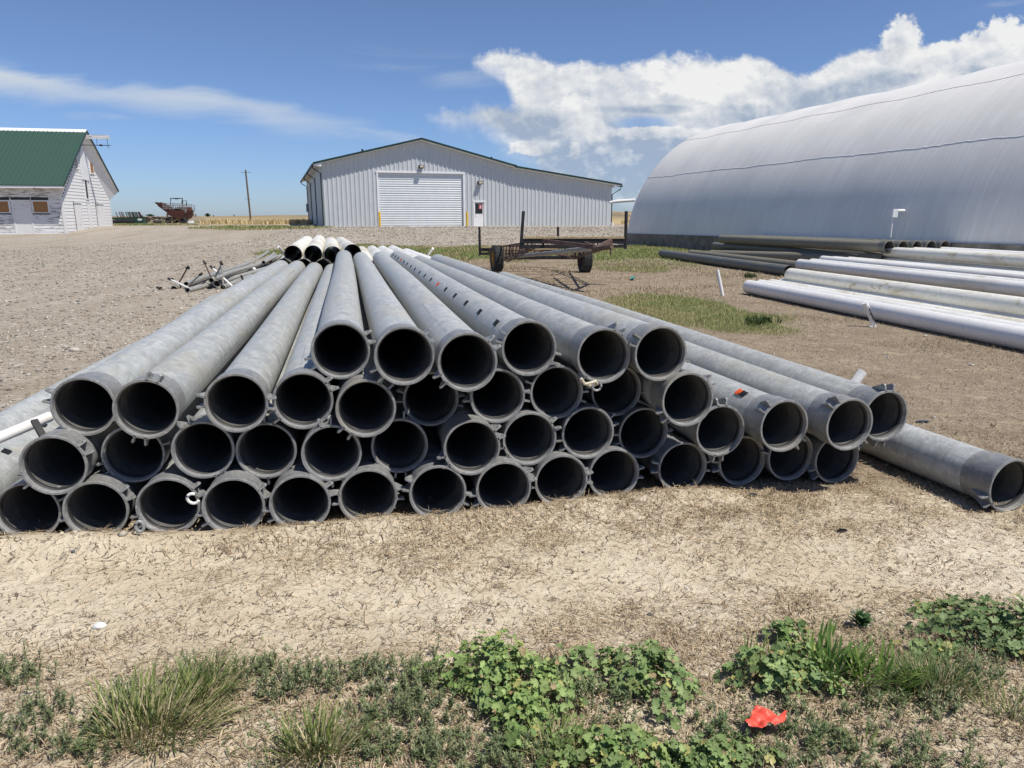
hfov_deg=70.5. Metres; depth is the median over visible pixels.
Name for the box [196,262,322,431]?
irrigation pipe
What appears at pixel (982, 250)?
white pipe
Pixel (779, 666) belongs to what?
mallow plant
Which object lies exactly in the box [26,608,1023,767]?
ground cover
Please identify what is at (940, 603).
mallow plant
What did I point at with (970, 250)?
white pipe
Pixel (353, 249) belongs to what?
white pipe
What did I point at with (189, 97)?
sky
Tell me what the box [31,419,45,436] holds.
wooden prop
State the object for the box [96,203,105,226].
sliding door
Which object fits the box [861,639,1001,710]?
grass tuft
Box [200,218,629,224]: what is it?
crop
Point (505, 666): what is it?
mallow plant
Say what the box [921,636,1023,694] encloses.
broadleaf weed
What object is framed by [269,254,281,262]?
metal line
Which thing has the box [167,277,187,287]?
riser pipe
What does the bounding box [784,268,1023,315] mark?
white pipe
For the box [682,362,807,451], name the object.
irrigation pipe
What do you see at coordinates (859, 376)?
white pipe stub
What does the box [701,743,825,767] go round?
broadleaf weed
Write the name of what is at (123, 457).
irrigation pipe
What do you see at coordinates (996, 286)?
white pipe
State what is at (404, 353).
irrigation pipe
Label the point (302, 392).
irrigation pipe
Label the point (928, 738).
broadleaf weed
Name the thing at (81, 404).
irrigation pipe
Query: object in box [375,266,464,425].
irrigation pipe
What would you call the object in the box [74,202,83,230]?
sliding door
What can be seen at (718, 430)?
irrigation pipe
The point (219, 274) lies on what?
riser pipe
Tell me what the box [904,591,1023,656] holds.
mallow plant
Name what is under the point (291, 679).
broadleaf weed
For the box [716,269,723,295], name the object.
white stub post
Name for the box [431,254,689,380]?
irrigation pipe
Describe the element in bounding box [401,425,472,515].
irrigation pipe
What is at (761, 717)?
plastic scrap
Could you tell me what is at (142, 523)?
steel loop
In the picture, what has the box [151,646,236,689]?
broadleaf weed
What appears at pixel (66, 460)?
irrigation pipe
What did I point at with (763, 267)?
dark pipe
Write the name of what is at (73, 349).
stone
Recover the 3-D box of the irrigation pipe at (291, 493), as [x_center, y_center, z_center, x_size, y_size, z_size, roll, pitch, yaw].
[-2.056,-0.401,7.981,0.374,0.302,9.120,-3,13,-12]
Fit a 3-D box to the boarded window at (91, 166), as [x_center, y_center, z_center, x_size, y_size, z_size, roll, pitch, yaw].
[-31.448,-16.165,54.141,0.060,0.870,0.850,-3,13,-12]
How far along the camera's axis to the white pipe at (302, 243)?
14.24 m
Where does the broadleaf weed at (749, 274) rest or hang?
on the ground at (42, 562)
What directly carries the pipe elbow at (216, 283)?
on the ground at (42, 562)
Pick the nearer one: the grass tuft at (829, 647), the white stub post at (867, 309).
the grass tuft at (829, 647)
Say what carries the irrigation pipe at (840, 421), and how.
on the irrigation pipe at (830, 463)
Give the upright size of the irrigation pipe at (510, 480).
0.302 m
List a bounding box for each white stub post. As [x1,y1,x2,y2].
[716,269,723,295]
[862,301,875,326]
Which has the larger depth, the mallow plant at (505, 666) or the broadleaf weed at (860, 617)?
the broadleaf weed at (860, 617)
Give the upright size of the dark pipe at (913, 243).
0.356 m
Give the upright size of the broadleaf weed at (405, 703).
0.110 m
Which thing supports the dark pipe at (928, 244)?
on the dark pipe
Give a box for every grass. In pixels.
[113,223,825,336]
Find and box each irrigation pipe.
[0,294,216,491]
[0,336,146,430]
[0,465,100,534]
[15,421,118,494]
[42,260,287,435]
[57,452,171,532]
[96,303,277,481]
[112,260,305,445]
[130,456,214,531]
[171,408,241,477]
[195,454,271,529]
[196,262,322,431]
[235,282,318,484]
[262,429,337,524]
[267,264,338,428]
[301,378,361,487]
[304,250,375,378]
[331,437,404,519]
[335,266,395,439]
[353,252,438,384]
[371,381,427,478]
[373,251,501,391]
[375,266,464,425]
[389,286,505,474]
[390,251,561,375]
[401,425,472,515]
[414,255,629,387]
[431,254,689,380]
[462,362,530,422]
[469,449,536,508]
[488,402,561,464]
[497,355,588,418]
[498,272,907,446]
[521,442,592,502]
[525,397,618,458]
[553,356,642,415]
[558,442,644,495]
[582,395,672,457]
[612,432,710,488]
[628,366,716,425]
[639,397,744,461]
[667,426,765,484]
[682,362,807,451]
[685,341,872,450]
[744,433,812,479]
[805,432,861,482]
[860,423,1023,511]
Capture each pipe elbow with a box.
[171,284,182,288]
[209,280,220,286]
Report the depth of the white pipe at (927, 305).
11.05 m
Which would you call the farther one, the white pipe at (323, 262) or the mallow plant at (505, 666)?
the white pipe at (323, 262)
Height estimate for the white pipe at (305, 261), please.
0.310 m
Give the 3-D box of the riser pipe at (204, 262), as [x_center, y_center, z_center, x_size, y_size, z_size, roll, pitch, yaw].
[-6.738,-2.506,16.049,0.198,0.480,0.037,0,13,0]
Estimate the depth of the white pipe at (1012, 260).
17.62 m
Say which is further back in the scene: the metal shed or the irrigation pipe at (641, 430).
the metal shed
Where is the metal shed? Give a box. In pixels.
[300,138,622,226]
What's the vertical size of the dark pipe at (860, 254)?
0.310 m
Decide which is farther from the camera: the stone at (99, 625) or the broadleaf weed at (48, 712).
the stone at (99, 625)
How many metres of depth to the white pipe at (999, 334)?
10.32 m
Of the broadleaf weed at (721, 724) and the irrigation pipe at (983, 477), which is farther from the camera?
the irrigation pipe at (983, 477)
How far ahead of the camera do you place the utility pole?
145.09 m
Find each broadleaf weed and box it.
[0,640,58,691]
[0,681,75,747]
[6,718,145,767]
[62,666,191,753]
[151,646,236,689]
[216,651,372,701]
[231,650,291,675]
[280,717,559,767]
[297,650,432,693]
[313,672,506,757]
[368,635,448,711]
[460,718,609,767]
[501,650,637,735]
[689,702,766,752]
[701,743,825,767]
[744,272,757,277]
[744,313,782,324]
[774,689,879,765]
[811,726,1006,767]
[838,669,1023,733]
[848,607,874,629]
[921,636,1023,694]
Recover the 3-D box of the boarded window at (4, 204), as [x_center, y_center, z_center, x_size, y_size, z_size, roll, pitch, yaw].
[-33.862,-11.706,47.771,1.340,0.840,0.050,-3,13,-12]
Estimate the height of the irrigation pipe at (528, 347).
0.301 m
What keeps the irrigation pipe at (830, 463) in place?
on the ground at (42, 562)
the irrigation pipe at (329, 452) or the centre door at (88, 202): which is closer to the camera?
the irrigation pipe at (329, 452)
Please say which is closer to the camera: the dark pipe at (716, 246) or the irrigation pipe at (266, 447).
the irrigation pipe at (266, 447)
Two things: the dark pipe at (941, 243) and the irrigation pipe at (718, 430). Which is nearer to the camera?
the irrigation pipe at (718, 430)
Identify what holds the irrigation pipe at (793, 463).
on the ground at (42, 562)
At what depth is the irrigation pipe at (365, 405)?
3.89 m
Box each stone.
[68,347,79,351]
[92,622,106,629]
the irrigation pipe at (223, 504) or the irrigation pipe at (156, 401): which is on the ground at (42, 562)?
the irrigation pipe at (223, 504)
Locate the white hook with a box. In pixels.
[186,492,199,504]
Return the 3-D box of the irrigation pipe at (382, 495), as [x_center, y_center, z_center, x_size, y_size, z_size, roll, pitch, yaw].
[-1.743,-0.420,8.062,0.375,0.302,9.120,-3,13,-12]
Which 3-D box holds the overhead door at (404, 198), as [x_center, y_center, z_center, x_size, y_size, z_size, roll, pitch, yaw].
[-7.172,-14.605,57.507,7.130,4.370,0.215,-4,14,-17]
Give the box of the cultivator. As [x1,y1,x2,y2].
[151,216,165,222]
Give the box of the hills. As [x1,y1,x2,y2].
[263,211,631,216]
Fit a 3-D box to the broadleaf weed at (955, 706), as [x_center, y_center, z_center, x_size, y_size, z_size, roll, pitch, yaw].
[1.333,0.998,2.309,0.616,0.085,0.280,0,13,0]
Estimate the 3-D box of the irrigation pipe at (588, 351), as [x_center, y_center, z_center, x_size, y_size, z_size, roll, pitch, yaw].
[-0.556,-1.116,8.173,0.302,0.349,9.120,-3,13,-13]
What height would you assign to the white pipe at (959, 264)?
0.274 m
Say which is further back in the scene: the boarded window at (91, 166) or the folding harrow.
the folding harrow
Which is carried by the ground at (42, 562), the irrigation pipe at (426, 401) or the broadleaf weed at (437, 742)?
the broadleaf weed at (437, 742)
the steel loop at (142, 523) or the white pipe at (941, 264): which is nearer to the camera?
the steel loop at (142, 523)
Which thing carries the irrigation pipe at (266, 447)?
on the irrigation pipe at (223, 504)
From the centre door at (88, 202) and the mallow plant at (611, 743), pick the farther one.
the centre door at (88, 202)
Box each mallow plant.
[412,628,588,722]
[489,678,551,759]
[530,642,618,692]
[534,723,683,767]
[598,639,705,729]
[645,734,718,767]
[675,733,785,767]
[712,639,851,697]
[760,616,816,649]
[889,637,983,659]
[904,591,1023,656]
[907,593,968,628]
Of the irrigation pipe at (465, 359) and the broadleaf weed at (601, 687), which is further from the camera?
the irrigation pipe at (465, 359)
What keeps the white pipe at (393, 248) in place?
on the white pipe at (415, 252)
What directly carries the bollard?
on the ground at (42, 562)
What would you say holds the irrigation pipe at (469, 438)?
on the irrigation pipe at (510, 480)
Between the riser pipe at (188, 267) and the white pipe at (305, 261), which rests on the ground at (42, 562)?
the riser pipe at (188, 267)
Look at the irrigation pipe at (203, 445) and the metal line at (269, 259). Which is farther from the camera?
the metal line at (269, 259)
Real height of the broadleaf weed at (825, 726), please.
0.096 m
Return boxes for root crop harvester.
[155,198,194,222]
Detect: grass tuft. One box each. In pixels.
[62,652,258,762]
[138,641,270,706]
[261,685,391,767]
[502,697,602,767]
[722,628,788,676]
[762,617,899,700]
[820,634,940,706]
[832,718,897,764]
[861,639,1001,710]
[953,676,1023,737]
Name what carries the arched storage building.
on the ground at (42, 562)
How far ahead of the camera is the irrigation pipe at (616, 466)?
4.22 m
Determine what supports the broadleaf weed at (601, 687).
on the ground at (42, 562)
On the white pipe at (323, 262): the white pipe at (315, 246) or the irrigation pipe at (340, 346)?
the white pipe at (315, 246)
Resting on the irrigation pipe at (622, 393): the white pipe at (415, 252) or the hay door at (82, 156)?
the white pipe at (415, 252)
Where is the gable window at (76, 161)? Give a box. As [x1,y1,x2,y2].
[74,158,78,169]
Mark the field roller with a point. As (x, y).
(126, 220)
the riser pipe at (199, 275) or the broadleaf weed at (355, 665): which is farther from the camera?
the riser pipe at (199, 275)
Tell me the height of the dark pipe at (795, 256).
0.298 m
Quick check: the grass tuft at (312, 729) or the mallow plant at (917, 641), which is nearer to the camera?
the grass tuft at (312, 729)
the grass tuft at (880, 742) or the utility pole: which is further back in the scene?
the utility pole
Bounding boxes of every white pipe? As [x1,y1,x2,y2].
[279,249,300,264]
[284,236,312,262]
[298,252,312,266]
[304,235,324,262]
[316,247,330,275]
[324,237,340,263]
[331,246,338,263]
[336,237,360,259]
[359,246,374,264]
[367,246,379,257]
[378,246,393,255]
[388,245,416,257]
[403,248,430,258]
[743,280,1023,350]
[758,280,1023,326]
[768,279,1023,322]
[779,279,1023,318]
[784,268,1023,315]
[795,259,1023,296]
[810,259,1023,281]
[819,256,1023,278]
[833,256,1020,272]
[850,257,1023,272]
[874,247,1023,266]
[881,256,1023,271]
[913,247,1023,254]
[941,247,1023,252]
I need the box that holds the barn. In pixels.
[0,128,118,233]
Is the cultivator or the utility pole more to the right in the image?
the utility pole
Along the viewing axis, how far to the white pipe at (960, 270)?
16.97 m
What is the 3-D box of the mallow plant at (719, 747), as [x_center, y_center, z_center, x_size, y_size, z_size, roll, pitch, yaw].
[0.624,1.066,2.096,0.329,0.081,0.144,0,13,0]
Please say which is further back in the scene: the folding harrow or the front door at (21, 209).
the folding harrow
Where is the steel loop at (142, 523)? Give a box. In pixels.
[134,520,144,532]
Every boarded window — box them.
[0,200,10,212]
[31,200,49,212]
[89,161,94,173]
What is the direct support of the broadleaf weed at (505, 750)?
on the ground at (42, 562)
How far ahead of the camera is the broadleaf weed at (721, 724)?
2.20 m
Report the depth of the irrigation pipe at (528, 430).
4.08 m
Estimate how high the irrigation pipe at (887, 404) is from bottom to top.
0.378 m
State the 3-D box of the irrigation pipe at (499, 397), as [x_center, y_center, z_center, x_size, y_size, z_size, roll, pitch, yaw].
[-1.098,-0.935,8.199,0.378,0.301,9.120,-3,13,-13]
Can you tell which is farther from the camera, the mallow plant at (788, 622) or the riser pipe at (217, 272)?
the riser pipe at (217, 272)
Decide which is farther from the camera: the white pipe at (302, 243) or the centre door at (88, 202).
the centre door at (88, 202)
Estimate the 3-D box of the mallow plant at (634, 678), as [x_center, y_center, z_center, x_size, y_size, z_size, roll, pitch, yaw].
[0.456,0.938,2.397,0.280,0.170,0.444,-6,14,-22]
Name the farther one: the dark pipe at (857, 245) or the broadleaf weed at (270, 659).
the dark pipe at (857, 245)
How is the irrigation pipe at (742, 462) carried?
on the ground at (42, 562)
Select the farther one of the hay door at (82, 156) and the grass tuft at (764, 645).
the hay door at (82, 156)
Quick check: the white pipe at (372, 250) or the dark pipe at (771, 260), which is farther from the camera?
the dark pipe at (771, 260)
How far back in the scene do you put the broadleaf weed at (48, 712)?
2.22 m
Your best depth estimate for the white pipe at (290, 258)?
14.13 m
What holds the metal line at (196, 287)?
on the ground at (42, 562)
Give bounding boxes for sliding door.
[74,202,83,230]
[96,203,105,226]
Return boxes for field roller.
[112,217,161,223]
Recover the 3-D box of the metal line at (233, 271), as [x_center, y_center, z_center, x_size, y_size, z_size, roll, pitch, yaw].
[-7.605,-3.514,21.258,0.230,0.206,11.746,-3,13,-11]
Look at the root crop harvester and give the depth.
86.61 m
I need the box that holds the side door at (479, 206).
[473,200,485,225]
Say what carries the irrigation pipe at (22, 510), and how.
on the ground at (42, 562)
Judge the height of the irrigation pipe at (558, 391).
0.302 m
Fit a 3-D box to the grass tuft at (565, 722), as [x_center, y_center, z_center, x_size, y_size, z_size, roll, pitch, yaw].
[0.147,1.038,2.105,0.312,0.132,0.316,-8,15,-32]
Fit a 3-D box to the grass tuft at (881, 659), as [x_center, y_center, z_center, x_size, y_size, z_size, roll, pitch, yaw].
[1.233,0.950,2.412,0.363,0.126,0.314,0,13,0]
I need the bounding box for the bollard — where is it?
[378,211,380,225]
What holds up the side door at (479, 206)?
in the metal shed
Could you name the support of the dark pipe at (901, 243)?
on the dark pipe
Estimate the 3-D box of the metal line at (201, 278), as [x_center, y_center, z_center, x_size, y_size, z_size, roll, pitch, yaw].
[-8.642,-3.848,23.184,0.230,0.206,15.281,-3,13,-11]
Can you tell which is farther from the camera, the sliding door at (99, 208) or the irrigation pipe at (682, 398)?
the sliding door at (99, 208)
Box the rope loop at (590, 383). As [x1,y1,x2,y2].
[580,377,601,390]
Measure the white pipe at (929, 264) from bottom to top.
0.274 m
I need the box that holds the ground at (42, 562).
[0,216,1023,767]
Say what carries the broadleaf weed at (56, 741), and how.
on the ground at (42, 562)
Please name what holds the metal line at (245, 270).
on the ground at (42, 562)
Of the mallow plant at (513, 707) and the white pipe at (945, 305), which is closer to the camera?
the mallow plant at (513, 707)
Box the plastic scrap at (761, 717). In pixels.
[744,705,786,727]
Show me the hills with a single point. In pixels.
(618, 214)
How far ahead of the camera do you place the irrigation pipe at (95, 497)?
3.70 m
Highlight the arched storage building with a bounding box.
[609,61,1023,250]
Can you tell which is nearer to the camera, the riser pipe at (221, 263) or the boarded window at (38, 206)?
the riser pipe at (221, 263)
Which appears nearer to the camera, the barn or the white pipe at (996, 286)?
the white pipe at (996, 286)
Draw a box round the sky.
[0,0,1023,215]
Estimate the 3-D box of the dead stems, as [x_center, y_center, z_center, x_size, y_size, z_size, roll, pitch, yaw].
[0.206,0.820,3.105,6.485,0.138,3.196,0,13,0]
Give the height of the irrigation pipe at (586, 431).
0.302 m
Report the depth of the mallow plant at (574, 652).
2.44 m
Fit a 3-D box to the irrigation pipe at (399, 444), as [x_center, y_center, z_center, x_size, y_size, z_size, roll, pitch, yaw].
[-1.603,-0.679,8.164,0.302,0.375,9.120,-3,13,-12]
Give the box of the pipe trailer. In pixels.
[478,211,627,272]
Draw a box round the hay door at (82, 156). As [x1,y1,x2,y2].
[79,146,89,180]
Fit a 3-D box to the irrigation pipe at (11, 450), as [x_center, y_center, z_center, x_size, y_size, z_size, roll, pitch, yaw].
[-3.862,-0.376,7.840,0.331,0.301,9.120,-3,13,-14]
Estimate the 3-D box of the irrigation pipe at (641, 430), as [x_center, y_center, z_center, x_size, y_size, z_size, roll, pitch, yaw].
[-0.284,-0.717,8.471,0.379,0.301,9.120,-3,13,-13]
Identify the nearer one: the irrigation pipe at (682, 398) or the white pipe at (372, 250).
the irrigation pipe at (682, 398)
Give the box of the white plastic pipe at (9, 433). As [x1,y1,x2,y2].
[0,412,53,442]
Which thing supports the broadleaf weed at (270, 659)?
on the ground at (42, 562)
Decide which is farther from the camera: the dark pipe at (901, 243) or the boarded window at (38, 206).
the boarded window at (38, 206)
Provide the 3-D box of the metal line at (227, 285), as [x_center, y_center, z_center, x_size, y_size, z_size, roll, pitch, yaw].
[-6.484,-2.438,17.150,0.110,0.110,3.044,-2,13,-8]
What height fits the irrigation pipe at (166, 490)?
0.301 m
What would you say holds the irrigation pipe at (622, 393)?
on the irrigation pipe at (641, 430)
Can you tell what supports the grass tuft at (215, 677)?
on the ground at (42, 562)
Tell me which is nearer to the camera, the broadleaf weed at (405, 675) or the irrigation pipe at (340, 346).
the broadleaf weed at (405, 675)
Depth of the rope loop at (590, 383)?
3.82 m
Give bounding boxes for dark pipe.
[659,250,793,275]
[687,250,796,268]
[709,250,857,260]
[711,242,723,249]
[718,235,894,253]
[723,243,885,258]
[738,235,908,247]
[748,235,922,247]
[757,235,935,247]
[767,235,949,248]
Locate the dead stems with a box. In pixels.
[0,471,1022,767]
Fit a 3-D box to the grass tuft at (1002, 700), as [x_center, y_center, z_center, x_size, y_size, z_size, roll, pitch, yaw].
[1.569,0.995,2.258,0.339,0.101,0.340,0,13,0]
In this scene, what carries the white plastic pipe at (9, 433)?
on the irrigation pipe at (66, 460)
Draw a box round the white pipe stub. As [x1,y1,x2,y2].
[851,369,866,382]
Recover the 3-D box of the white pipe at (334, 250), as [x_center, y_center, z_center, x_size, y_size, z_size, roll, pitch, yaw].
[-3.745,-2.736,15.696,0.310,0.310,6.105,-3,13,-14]
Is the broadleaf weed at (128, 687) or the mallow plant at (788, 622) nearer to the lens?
the broadleaf weed at (128, 687)
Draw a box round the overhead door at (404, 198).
[375,171,464,225]
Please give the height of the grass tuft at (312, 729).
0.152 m
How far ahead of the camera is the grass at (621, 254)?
22.62 m
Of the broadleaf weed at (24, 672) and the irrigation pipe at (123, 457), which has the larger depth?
the irrigation pipe at (123, 457)
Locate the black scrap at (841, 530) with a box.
[837,528,846,531]
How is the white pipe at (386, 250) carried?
on the white pipe
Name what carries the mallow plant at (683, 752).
on the ground at (42, 562)
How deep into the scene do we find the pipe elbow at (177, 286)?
15.85 m
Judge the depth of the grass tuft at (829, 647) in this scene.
2.49 m
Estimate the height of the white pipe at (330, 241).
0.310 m
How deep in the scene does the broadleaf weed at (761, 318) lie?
10.62 m
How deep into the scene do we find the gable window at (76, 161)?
51.23 m
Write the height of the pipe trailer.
1.681 m
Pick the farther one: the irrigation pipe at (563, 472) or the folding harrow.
the folding harrow
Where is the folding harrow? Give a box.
[115,212,153,222]
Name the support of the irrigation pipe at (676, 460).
on the ground at (42, 562)
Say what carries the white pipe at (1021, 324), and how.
on the ground at (42, 562)
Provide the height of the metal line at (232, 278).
0.110 m
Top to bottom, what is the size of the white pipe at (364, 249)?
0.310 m
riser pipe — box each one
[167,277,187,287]
[179,266,189,282]
[183,272,202,288]
[203,260,210,277]
[209,265,232,285]
[212,265,220,279]
[220,261,224,287]
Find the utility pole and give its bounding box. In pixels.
[245,170,251,219]
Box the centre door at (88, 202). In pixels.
[87,201,92,227]
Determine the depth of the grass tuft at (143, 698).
2.21 m
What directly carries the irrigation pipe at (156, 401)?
on the irrigation pipe at (123, 457)
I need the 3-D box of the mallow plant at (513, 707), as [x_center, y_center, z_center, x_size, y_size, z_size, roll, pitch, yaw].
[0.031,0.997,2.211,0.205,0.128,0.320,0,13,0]
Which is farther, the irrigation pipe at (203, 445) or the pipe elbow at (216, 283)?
the pipe elbow at (216, 283)
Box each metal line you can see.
[184,250,269,285]
[185,283,212,291]
[208,252,275,282]
[218,266,266,283]
[220,274,252,288]
[224,254,275,277]
[262,254,277,263]
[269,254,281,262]
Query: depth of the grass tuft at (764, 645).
2.56 m
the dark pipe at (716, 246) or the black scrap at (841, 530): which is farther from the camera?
the dark pipe at (716, 246)
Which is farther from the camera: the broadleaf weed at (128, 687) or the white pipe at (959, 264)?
the white pipe at (959, 264)
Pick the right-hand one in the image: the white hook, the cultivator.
the white hook
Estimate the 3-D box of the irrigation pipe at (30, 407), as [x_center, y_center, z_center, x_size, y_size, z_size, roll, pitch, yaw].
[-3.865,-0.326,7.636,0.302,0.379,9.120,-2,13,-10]
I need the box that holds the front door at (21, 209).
[11,200,34,232]
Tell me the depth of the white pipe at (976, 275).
15.43 m
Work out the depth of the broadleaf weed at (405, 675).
2.40 m
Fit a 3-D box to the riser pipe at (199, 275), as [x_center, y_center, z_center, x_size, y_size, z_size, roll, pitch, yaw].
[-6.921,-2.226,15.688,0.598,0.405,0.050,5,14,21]

